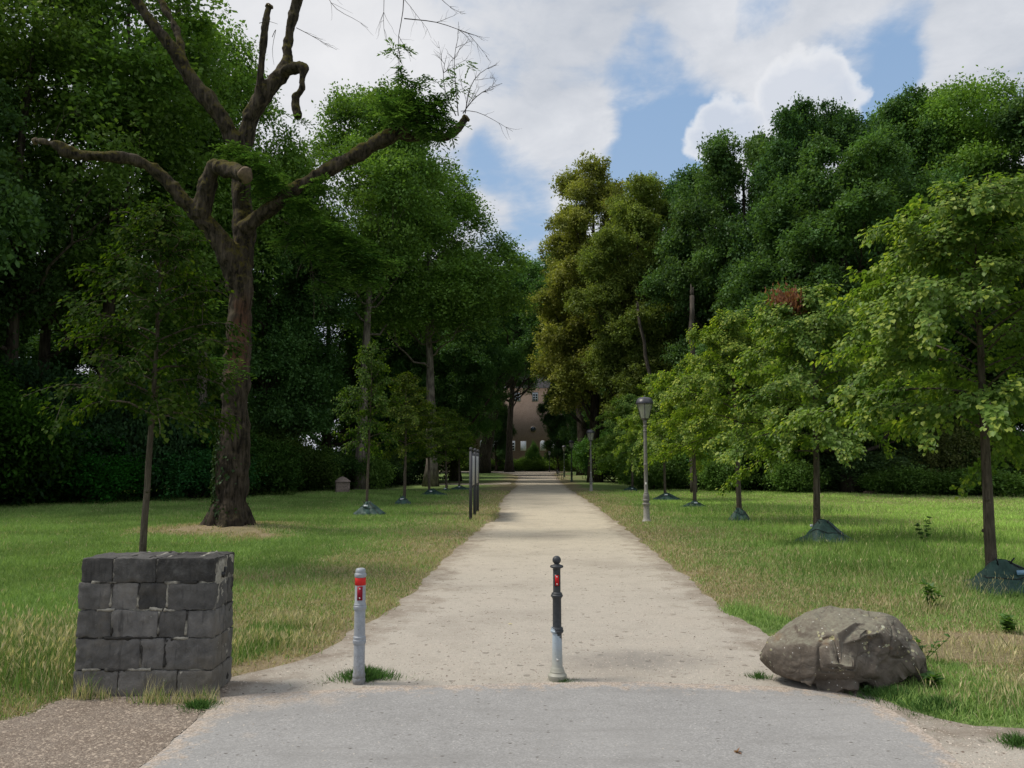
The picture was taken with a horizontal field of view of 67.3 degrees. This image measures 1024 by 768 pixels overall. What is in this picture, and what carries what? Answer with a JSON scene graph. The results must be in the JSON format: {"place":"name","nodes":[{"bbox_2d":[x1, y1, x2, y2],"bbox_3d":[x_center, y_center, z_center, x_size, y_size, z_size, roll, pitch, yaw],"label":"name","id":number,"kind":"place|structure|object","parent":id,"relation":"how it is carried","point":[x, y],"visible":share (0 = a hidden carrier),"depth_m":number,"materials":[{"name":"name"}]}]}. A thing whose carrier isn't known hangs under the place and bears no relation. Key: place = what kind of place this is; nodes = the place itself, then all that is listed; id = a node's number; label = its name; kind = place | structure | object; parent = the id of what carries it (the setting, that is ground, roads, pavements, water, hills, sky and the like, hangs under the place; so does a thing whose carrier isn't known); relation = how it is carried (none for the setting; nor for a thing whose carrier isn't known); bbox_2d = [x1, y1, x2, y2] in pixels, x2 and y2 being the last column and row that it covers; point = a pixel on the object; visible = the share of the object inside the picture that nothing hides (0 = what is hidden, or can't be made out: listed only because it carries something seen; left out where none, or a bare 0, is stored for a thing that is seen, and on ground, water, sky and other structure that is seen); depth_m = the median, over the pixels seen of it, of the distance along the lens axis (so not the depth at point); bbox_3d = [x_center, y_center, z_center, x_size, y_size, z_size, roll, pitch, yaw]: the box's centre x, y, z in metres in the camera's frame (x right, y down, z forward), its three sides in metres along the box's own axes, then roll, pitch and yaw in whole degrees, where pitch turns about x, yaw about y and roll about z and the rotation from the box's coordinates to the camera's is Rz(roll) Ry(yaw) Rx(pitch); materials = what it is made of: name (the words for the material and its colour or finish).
{"place":"outdoors","nodes":[
{"label":"outdoors","id":0,"kind":"place"},
{"bbox_2d":[0,695,210,767],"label":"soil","id":1,"kind":"structure","parent":0,"point":[132,755],"depth_m":4.68,"materials":[{"name":"gravel"}]},
{"bbox_2d":[0,683,228,767],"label":"gravel","id":2,"kind":"object","parent":1,"relation":"on","point":[87,730],"visible":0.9,"depth_m":4.72,"materials":[{"name":"gravel"}]},
{"bbox_2d":[52,671,224,705],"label":"edge tufts","id":3,"kind":"object","parent":1,"relation":"on","point":[100,694],"visible":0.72,"depth_m":5.31,"materials":[{"name":"green plant"}]},
{"bbox_2d":[176,697,229,714],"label":"grass tuft","id":4,"kind":"object","parent":1,"relation":"on","point":[199,704],"visible":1,"depth_m":5.16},
{"bbox_2d":[0,467,1023,728],"bbox_3d":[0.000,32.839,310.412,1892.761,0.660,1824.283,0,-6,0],"label":"ground","id":5,"kind":"structure","parent":0,"point":[578,483],"depth_m":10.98,"materials":[{"name":"plant"}]},
{"bbox_2d":[0,78,81,371],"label":"woodland tree","id":6,"kind":"object","parent":5,"relation":"on","point":[24,210],"visible":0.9,"depth_m":30.40,"materials":[{"name":"green plant"}]},
{"bbox_2d":[0,355,103,506],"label":"undergrowth bush","id":7,"kind":"object","parent":5,"relation":"on","point":[9,421],"visible":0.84,"depth_m":26.95,"materials":[{"name":"green plant"}]},
{"bbox_2d":[0,339,152,505],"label":"undergrowth bush","id":8,"kind":"object","parent":5,"relation":"on","point":[42,380],"visible":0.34,"depth_m":30.23,"materials":[{"name":"green plant"}]},
{"bbox_2d":[18,424,163,504],"bbox_3d":[-16.971,3.321,31.013,6.121,3.646,5.922,0,-6,1],"label":"undergrowth bush","id":9,"kind":"object","parent":5,"relation":"on","point":[117,473],"visible":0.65,"depth_m":29.65,"materials":[{"name":"green plant"}]},
{"bbox_2d":[0,0,186,502],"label":"woodland tree","id":10,"kind":"object","parent":5,"relation":"on","point":[60,31],"visible":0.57,"depth_m":30.97,"materials":[{"name":"green plant"}]},
{"bbox_2d":[19,253,181,397],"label":"woodland tree","id":11,"kind":"object","parent":5,"relation":"on","point":[70,354],"visible":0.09,"depth_m":57.45,"materials":[{"name":"green plant"}]},
{"bbox_2d":[0,0,203,491],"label":"thin crowned tree","id":12,"kind":"object","parent":5,"relation":"on","point":[44,346],"visible":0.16,"depth_m":34.93,"materials":[{"name":"green plant"}]},
{"bbox_2d":[0,0,267,497],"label":"woodland tree","id":13,"kind":"object","parent":5,"relation":"on","point":[160,65],"visible":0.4,"depth_m":33.21,"materials":[{"name":"green plant"}]},
{"bbox_2d":[0,597,267,710],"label":"tall grass","id":14,"kind":"structure","parent":5,"relation":"on","point":[16,640],"depth_m":5.89,"materials":[{"name":"plant"}]},
{"bbox_2d":[20,195,260,551],"bbox_3d":[-5.436,-0.007,11.587,3.157,5.731,3.416,2,-6,-17],"label":"lime sapling","id":15,"kind":"object","parent":5,"relation":"on","point":[159,225],"visible":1,"depth_m":11.27,"materials":[{"name":"green plant"}]},
{"bbox_2d":[81,369,210,500],"bbox_3d":[-16.402,2.673,33.574,6.342,7.271,6.283,3,-6,-25],"label":"undergrowth bush","id":16,"kind":"object","parent":5,"relation":"on","point":[158,444],"visible":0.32,"depth_m":32.25,"materials":[{"name":"green plant"}]},
{"bbox_2d":[71,551,234,697],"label":"stone wall","id":17,"kind":"structure","parent":5,"relation":"on","point":[168,615],"depth_m":5.47,"materials":[{"name":"grey stone"}]},
{"bbox_2d":[116,367,261,494],"bbox_3d":[-17.039,2.955,37.954,9.070,7.797,8.985,-1,-6,8],"label":"undergrowth bush","id":18,"kind":"object","parent":5,"relation":"on","point":[206,405],"depth_m":37.84,"materials":[{"name":"green plant"}]},
{"bbox_2d":[127,423,269,500],"bbox_3d":[-14.043,3.463,34.266,7.118,4.111,6.887,-4,-7,35],"label":"undergrowth bush","id":19,"kind":"object","parent":5,"relation":"on","point":[196,472],"visible":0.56,"depth_m":32.22,"materials":[{"name":"green plant"}]},
{"bbox_2d":[87,7,329,492],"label":"ash tree","id":20,"kind":"object","parent":5,"relation":"on","point":[234,102],"visible":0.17,"depth_m":40.62,"materials":[{"name":"green plant"}]},
{"bbox_2d":[137,271,342,440],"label":"woodland tree","id":21,"kind":"object","parent":5,"relation":"on","point":[185,373],"visible":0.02,"depth_m":52.74,"materials":[{"name":"green plant"}]},
{"bbox_2d":[183,429,309,494],"bbox_3d":[-13.260,3.972,36.713,6.818,4.306,6.882,0,-6,-1],"label":"undergrowth bush","id":22,"kind":"object","parent":5,"relation":"on","point":[279,469],"visible":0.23,"depth_m":37.01,"materials":[{"name":"green plant"}]},
{"bbox_2d":[165,151,359,484],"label":"woodland tree","id":23,"kind":"object","parent":5,"relation":"on","point":[284,332],"visible":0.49,"depth_m":42.88,"materials":[{"name":"green plant"}]},
{"bbox_2d":[31,0,515,527],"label":"pruned tree","id":24,"kind":"object","parent":5,"relation":"on","point":[241,164],"visible":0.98,"depth_m":18.47,"materials":[{"name":"brown plant"}]},
{"bbox_2d":[250,422,347,492],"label":"undergrowth bush","id":25,"kind":"object","parent":5,"relation":"on","point":[319,469],"visible":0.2,"depth_m":40.77,"materials":[{"name":"green plant"}]},
{"bbox_2d":[287,443,348,490],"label":"shrub","id":26,"kind":"object","parent":5,"relation":"on","point":[331,452],"visible":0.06,"depth_m":43.48,"materials":[{"name":"green plant"}]},
{"bbox_2d":[312,442,373,489],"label":"undergrowth bush","id":27,"kind":"object","parent":5,"relation":"on","point":[354,467],"visible":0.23,"depth_m":44.65,"materials":[{"name":"green plant"}]},
{"bbox_2d":[274,285,415,449],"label":"woodland tree","id":28,"kind":"object","parent":5,"relation":"on","point":[352,348],"visible":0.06,"depth_m":59.07,"materials":[{"name":"green plant"}]},
{"bbox_2d":[262,70,460,489],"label":"ash tree","id":29,"kind":"object","parent":5,"relation":"on","point":[394,171],"visible":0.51,"depth_m":44.92,"materials":[{"name":"green plant"}]},
{"bbox_2d":[331,451,398,488],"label":"shrub","id":30,"kind":"object","parent":5,"relation":"on","point":[380,473],"visible":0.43,"depth_m":45.67,"materials":[{"name":"green plant"}]},
{"bbox_2d":[331,339,404,501],"bbox_3d":[-4.456,1.342,23.817,2.503,5.557,2.075,3,-6,-26],"label":"lime sapling","id":31,"kind":"object","parent":5,"relation":"on","point":[366,380],"visible":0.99,"depth_m":23.91,"materials":[{"name":"green plant"}]},
{"bbox_2d":[327,442,411,488],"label":"undergrowth bush","id":32,"kind":"object","parent":5,"relation":"on","point":[392,467],"visible":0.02,"depth_m":49.51,"materials":[{"name":"green plant"}]},
{"bbox_2d":[353,501,385,515],"bbox_3d":[-4.340,3.824,23.664,1.027,0.461,0.911,0,-6,0],"label":"watering bag","id":33,"kind":"object","parent":5,"relation":"on","point":[367,507],"visible":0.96,"depth_m":23.42,"materials":[{"name":"green plastic"}]},
{"bbox_2d":[312,327,452,451],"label":"woodland tree","id":34,"kind":"object","parent":5,"relation":"on","point":[440,368],"visible":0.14,"depth_m":64.71,"materials":[{"name":"green plant"}]},
{"bbox_2d":[375,446,416,485],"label":"undergrowth bush","id":35,"kind":"object","parent":5,"relation":"on","point":[408,468],"visible":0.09,"depth_m":53.45,"materials":[{"name":"green plant"}]},
{"bbox_2d":[370,371,444,497],"bbox_3d":[-3.936,2.064,29.627,2.724,5.236,3.286,-1,-6,7],"label":"lime sapling","id":36,"kind":"object","parent":5,"relation":"on","point":[408,418],"visible":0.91,"depth_m":29.63,"materials":[{"name":"green plant"}]},
{"bbox_2d":[377,420,444,484],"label":"undergrowth bush","id":37,"kind":"object","parent":5,"relation":"on","point":[419,465],"visible":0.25,"depth_m":55.85,"materials":[{"name":"green plant"}]},
{"bbox_2d":[380,401,479,481],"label":"undergrowth bush","id":38,"kind":"object","parent":5,"relation":"on","point":[453,464],"visible":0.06,"depth_m":61.12,"materials":[{"name":"green plant"}]},
{"bbox_2d":[399,402,469,489],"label":"lime sapling","id":39,"kind":"object","parent":5,"relation":"on","point":[438,433],"visible":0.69,"depth_m":37.67,"materials":[{"name":"green plant"}]},
{"bbox_2d":[335,153,543,486],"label":"ash tree","id":40,"kind":"object","parent":5,"relation":"on","point":[461,294],"visible":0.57,"depth_m":50.02,"materials":[{"name":"green plant"}]},
{"bbox_2d":[419,406,476,488],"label":"lime sapling","id":41,"kind":"object","parent":5,"relation":"on","point":[454,432],"visible":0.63,"depth_m":42.80,"materials":[{"name":"green plant"}]},
{"bbox_2d":[391,245,527,480],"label":"woodland tree","id":42,"kind":"object","parent":5,"relation":"on","point":[473,391],"visible":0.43,"depth_m":63.41,"materials":[{"name":"green plant"}]},
{"bbox_2d":[441,416,479,485],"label":"lime sapling","id":43,"kind":"object","parent":5,"relation":"on","point":[461,424],"visible":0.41,"depth_m":46.14,"materials":[{"name":"green plant"}]},
{"bbox_2d":[437,338,505,468],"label":"woodland tree","id":44,"kind":"object","parent":5,"relation":"on","point":[483,424],"visible":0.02,"depth_m":97.96,"materials":[{"name":"green plant"}]},
{"bbox_2d":[469,447,478,518],"bbox_3d":[-1.134,3.020,23.364,0.110,2.115,3.998,0,-6,0],"label":"information board","id":45,"kind":"object","parent":5,"relation":"on","point":[474,470],"visible":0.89,"depth_m":23.09,"materials":[{"name":"metal"}]},
{"bbox_2d":[485,399,517,470],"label":"yew tree","id":46,"kind":"object","parent":5,"relation":"on","point":[499,440],"visible":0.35,"depth_m":134.58,"materials":[{"name":"green plant"}]},
{"bbox_2d":[443,376,575,466],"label":"brick house","id":47,"kind":"structure","parent":5,"relation":"on","point":[527,422],"depth_m":159.97,"materials":[{"name":"brick"}]},
{"bbox_2d":[479,248,544,472],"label":"leaning tree","id":48,"kind":"object","parent":5,"relation":"on","point":[485,451],"visible":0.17,"depth_m":111.24,"materials":[{"name":"green plant"}]},
{"bbox_2d":[500,280,549,471],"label":"park tree","id":49,"kind":"object","parent":5,"relation":"on","point":[509,463],"visible":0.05,"depth_m":128.49,"materials":[{"name":"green plant"}]},
{"bbox_2d":[513,456,548,470],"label":"hedge bush","id":50,"kind":"object","parent":5,"relation":"on","point":[524,462],"visible":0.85,"depth_m":136.50,"materials":[{"name":"green plant"}]},
{"bbox_2d":[508,253,586,474],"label":"park tree","id":51,"kind":"object","parent":5,"relation":"on","point":[525,347],"visible":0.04,"depth_m":95.66,"materials":[{"name":"green plant"}]},
{"bbox_2d":[536,382,574,471],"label":"yew tree","id":52,"kind":"object","parent":5,"relation":"on","point":[553,423],"visible":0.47,"depth_m":132.95,"materials":[{"name":"green plant"}]},
{"bbox_2d":[556,404,605,451],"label":"yew tree","id":53,"kind":"object","parent":5,"relation":"on","point":[571,433],"visible":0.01,"depth_m":96.80,"materials":[{"name":"green plant"}]},
{"bbox_2d":[523,148,647,482],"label":"horse chestnut tree","id":54,"kind":"object","parent":5,"relation":"on","point":[563,335],"visible":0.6,"depth_m":61.38,"materials":[{"name":"green plant"}]},
{"bbox_2d":[565,428,618,479],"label":"undergrowth bush","id":55,"kind":"object","parent":5,"relation":"on","point":[580,455],"visible":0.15,"depth_m":71.90,"materials":[{"name":"green plant"}]},
{"bbox_2d":[585,430,659,483],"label":"undergrowth bush","id":56,"kind":"object","parent":5,"relation":"on","point":[607,463],"visible":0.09,"depth_m":57.28,"materials":[{"name":"green plant"}]},
{"bbox_2d":[585,392,662,486],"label":"lime sapling","id":57,"kind":"object","parent":5,"relation":"on","point":[626,404],"visible":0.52,"depth_m":42.68,"materials":[{"name":"green plant"}]},
{"bbox_2d":[232,570,1023,716],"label":"dry grass","id":58,"kind":"structure","parent":5,"relation":"on","point":[316,616],"depth_m":6.72,"materials":[{"name":"plant"}]},
{"bbox_2d":[561,170,700,445],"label":"horse chestnut tree","id":59,"kind":"object","parent":5,"relation":"on","point":[638,207],"visible":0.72,"depth_m":55.30,"materials":[{"name":"green plant"}]},
{"bbox_2d":[636,396,652,521],"bbox_3d":[3.629,2.075,20.871,0.466,3.534,0.539,-1,-6,10],"label":"street lamp","id":60,"kind":"object","parent":5,"relation":"on","point":[644,404],"visible":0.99,"depth_m":20.83,"materials":[{"name":"metal"}]},
{"bbox_2d":[636,303,661,439],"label":"broken trunk","id":61,"kind":"object","parent":5,"relation":"on","point":[644,346],"visible":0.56,"depth_m":52.48,"materials":[{"name":"brown plant"}]},
{"bbox_2d":[615,450,689,489],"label":"shrub","id":62,"kind":"object","parent":5,"relation":"on","point":[675,469],"visible":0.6,"depth_m":45.68,"materials":[{"name":"green plant"}]},
{"bbox_2d":[611,372,706,492],"bbox_3d":[6.377,2.263,33.097,4.192,5.573,4.366,-1,-6,8],"label":"lime sapling","id":63,"kind":"object","parent":5,"relation":"on","point":[648,379],"visible":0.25,"depth_m":32.83,"materials":[{"name":"green plant"}]},
{"bbox_2d":[628,160,749,391],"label":"oak tree","id":64,"kind":"object","parent":5,"relation":"on","point":[735,208],"visible":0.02,"depth_m":59.32,"materials":[{"name":"green plant"}]},
{"bbox_2d":[688,284,696,492],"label":"broken trunk","id":65,"kind":"object","parent":5,"relation":"on","point":[692,315],"visible":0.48,"depth_m":40.41,"materials":[{"name":"brown plant"}]},
{"bbox_2d":[639,355,752,500],"bbox_3d":[6.561,1.732,27.820,4.428,5.590,4.212,-4,-7,33],"label":"lime sapling","id":66,"kind":"object","parent":5,"relation":"on","point":[696,463],"visible":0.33,"depth_m":27.83,"materials":[{"name":"green plant"}]},
{"bbox_2d":[684,454,758,491],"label":"shrub","id":67,"kind":"object","parent":5,"relation":"on","point":[713,475],"visible":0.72,"depth_m":41.37,"materials":[{"name":"green plant"}]},
{"bbox_2d":[634,125,824,408],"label":"oak tree","id":68,"kind":"object","parent":5,"relation":"on","point":[723,170],"visible":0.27,"depth_m":49.97,"materials":[{"name":"green plant"}]},
{"bbox_2d":[642,308,819,508],"bbox_3d":[5.775,0.862,21.363,4.963,6.014,4.456,-5,-8,41],"label":"lime sapling","id":69,"kind":"object","parent":5,"relation":"on","point":[727,330],"visible":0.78,"depth_m":21.24,"materials":[{"name":"green plant"}]},
{"bbox_2d":[699,387,838,490],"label":"undergrowth bush","id":70,"kind":"object","parent":5,"relation":"on","point":[754,461],"visible":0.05,"depth_m":42.26,"materials":[{"name":"green plant"}]},
{"bbox_2d":[753,456,834,493],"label":"shrub","id":71,"kind":"object","parent":5,"relation":"on","point":[794,475],"visible":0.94,"depth_m":39.61,"materials":[{"name":"green plant"}]},
{"bbox_2d":[756,447,866,490],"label":"undergrowth bush","id":72,"kind":"object","parent":5,"relation":"on","point":[809,458],"visible":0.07,"depth_m":42.06,"materials":[{"name":"green plant"}]},
{"bbox_2d":[607,500,1023,581],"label":"rough meadow","id":73,"kind":"structure","parent":5,"relation":"on","point":[768,509],"depth_m":15.25,"materials":[{"name":"green plant"}]},
{"bbox_2d":[715,91,917,488],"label":"oak tree","id":74,"kind":"object","parent":5,"relation":"on","point":[794,124],"visible":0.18,"depth_m":46.08,"materials":[{"name":"green plant"}]},
{"bbox_2d":[793,519,856,544],"bbox_3d":[6.221,2.936,15.254,1.133,0.512,1.065,3,-7,-29],"label":"watering bag","id":75,"kind":"object","parent":5,"relation":"on","point":[827,528],"visible":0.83,"depth_m":15.10,"materials":[{"name":"green plastic"}]},
{"bbox_2d":[713,280,942,525],"bbox_3d":[6.262,0.526,15.526,4.428,5.485,4.212,4,-7,-36],"label":"lime sapling","id":76,"kind":"object","parent":5,"relation":"on","point":[812,325],"visible":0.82,"depth_m":15.43,"materials":[{"name":"green plant"}]},
{"bbox_2d":[676,124,993,493],"bbox_3d":[16.734,-3.921,41.351,15.618,19.739,14.429,-6,-8,44],"label":"oak tree","id":77,"kind":"object","parent":5,"relation":"on","point":[800,232],"visible":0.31,"depth_m":39.49,"materials":[{"name":"green plant"}]},
{"bbox_2d":[822,683,928,706],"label":"grass tuft","id":78,"kind":"object","parent":5,"relation":"on","point":[893,690],"visible":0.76,"depth_m":5.41,"materials":[{"name":"plant"}]},
{"bbox_2d":[805,444,955,492],"bbox_3d":[20.360,4.804,41.740,9.399,3.297,9.488,-3,-6,24],"label":"undergrowth bush","id":79,"kind":"object","parent":5,"relation":"on","point":[874,458],"visible":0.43,"depth_m":39.65,"materials":[{"name":"green plant"}]},
{"bbox_2d":[768,169,1023,566],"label":"lime sapling","id":80,"kind":"object","parent":5,"relation":"on","point":[922,299],"visible":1,"depth_m":9.82,"materials":[{"name":"green plant"}]},
{"bbox_2d":[851,460,953,494],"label":"shrub","id":81,"kind":"object","parent":5,"relation":"on","point":[903,479],"visible":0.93,"depth_m":37.44,"materials":[{"name":"green plant"}]},
{"bbox_2d":[861,408,961,489],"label":"undergrowth bush","id":82,"kind":"object","parent":5,"relation":"on","point":[871,442],"visible":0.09,"depth_m":41.31,"materials":[{"name":"green plant"}]},
{"bbox_2d":[917,578,943,605],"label":"weed plant","id":83,"kind":"object","parent":5,"relation":"on","point":[930,587],"visible":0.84,"depth_m":8.56,"materials":[{"name":"green plant"}]},
{"bbox_2d":[875,693,992,736],"bbox_3d":[2.926,2.137,5.184,1.352,0.097,0.750,4,-7,-32],"label":"grass tuft","id":84,"kind":"object","parent":5,"relation":"on","point":[937,701],"visible":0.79,"depth_m":5.13,"materials":[{"name":"plant"}]},
{"bbox_2d":[865,78,1013,426],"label":"oak tree","id":85,"kind":"object","parent":5,"relation":"on","point":[896,109],"visible":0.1,"depth_m":49.80,"materials":[{"name":"green plant"}]},
{"bbox_2d":[894,419,995,492],"bbox_3d":[22.905,4.047,40.270,6.460,5.174,6.520,3,-7,-30],"label":"undergrowth bush","id":86,"kind":"object","parent":5,"relation":"on","point":[955,440],"visible":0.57,"depth_m":38.35,"materials":[{"name":"green plant"}]},
{"bbox_2d":[889,65,1023,379],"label":"woodland tree","id":87,"kind":"object","parent":5,"relation":"on","point":[953,105],"visible":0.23,"depth_m":48.54,"materials":[{"name":"green plant"}]},
{"bbox_2d":[919,464,1023,497],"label":"shrub","id":88,"kind":"object","parent":5,"relation":"on","point":[1004,483],"visible":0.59,"depth_m":35.35,"materials":[{"name":"green plant"}]},
{"bbox_2d":[938,422,1023,493],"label":"undergrowth bush","id":89,"kind":"object","parent":5,"relation":"on","point":[1015,433],"visible":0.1,"depth_m":37.82,"materials":[{"name":"green plant"}]},
{"bbox_2d":[962,87,1023,426],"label":"woodland tree","id":90,"kind":"object","parent":5,"relation":"on","point":[1013,116],"visible":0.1,"depth_m":46.65,"materials":[{"name":"green plant"}]},
{"bbox_2d":[962,557,1023,596],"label":"watering bag","id":91,"kind":"object","parent":5,"relation":"on","point":[1000,567],"visible":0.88,"depth_m":9.45,"materials":[{"name":"green plastic"}]},
{"bbox_2d":[998,613,1017,632],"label":"weed plant","id":92,"kind":"object","parent":5,"relation":"on","point":[1007,621],"visible":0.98,"depth_m":7.35,"materials":[{"name":"green plant"}]},
{"bbox_2d":[4,0,1023,449],"label":"sky","id":93,"kind":"structure","parent":0,"point":[637,83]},
{"bbox_2d":[139,682,963,767],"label":"road","id":94,"kind":"structure","parent":0,"point":[447,734],"depth_m":4.72,"materials":[{"name":"asphalt"}]},
{"bbox_2d":[138,471,1023,767],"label":"path","id":95,"kind":"structure","parent":0,"point":[544,511],"depth_m":7.79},
{"bbox_2d":[352,568,366,684],"bbox_3d":[-1.147,1.842,5.787,0.098,0.899,0.100,0,-6,-7],"label":"bollard","id":96,"kind":"object","parent":95,"relation":"on","point":[359,636],"visible":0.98,"depth_m":5.76,"materials":[{"name":"silver metal"}]},
{"bbox_2d":[300,663,423,685],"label":"grass tuft","id":97,"kind":"object","parent":95,"relation":"on","point":[372,673],"visible":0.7,"depth_m":5.86,"materials":[{"name":"plant"}]},
{"bbox_2d":[548,556,566,681],"bbox_3d":[0.345,1.813,5.890,0.144,0.978,0.144,0,-6,0],"label":"bollard","id":98,"kind":"object","parent":95,"relation":"on","point":[556,673],"visible":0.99,"depth_m":5.86,"materials":[{"name":"metal"}]},
{"bbox_2d":[227,543,1021,767],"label":"gravel stones","id":99,"kind":"object","parent":95,"relation":"on","point":[595,650],"visible":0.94,"depth_m":6.68,"materials":[{"name":"gravel"}]},
{"bbox_2d":[759,606,927,692],"bbox_3d":[2.472,2.008,5.815,1.127,0.628,0.811,2,-6,-17],"label":"boulder","id":100,"kind":"object","parent":95,"relation":"on","point":[833,649],"visible":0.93,"depth_m":5.55,"materials":[{"name":"stone"}]},
{"bbox_2d":[963,729,1023,749],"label":"grass tuft","id":101,"kind":"object","parent":95,"relation":"on","point":[1016,740],"visible":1,"depth_m":4.50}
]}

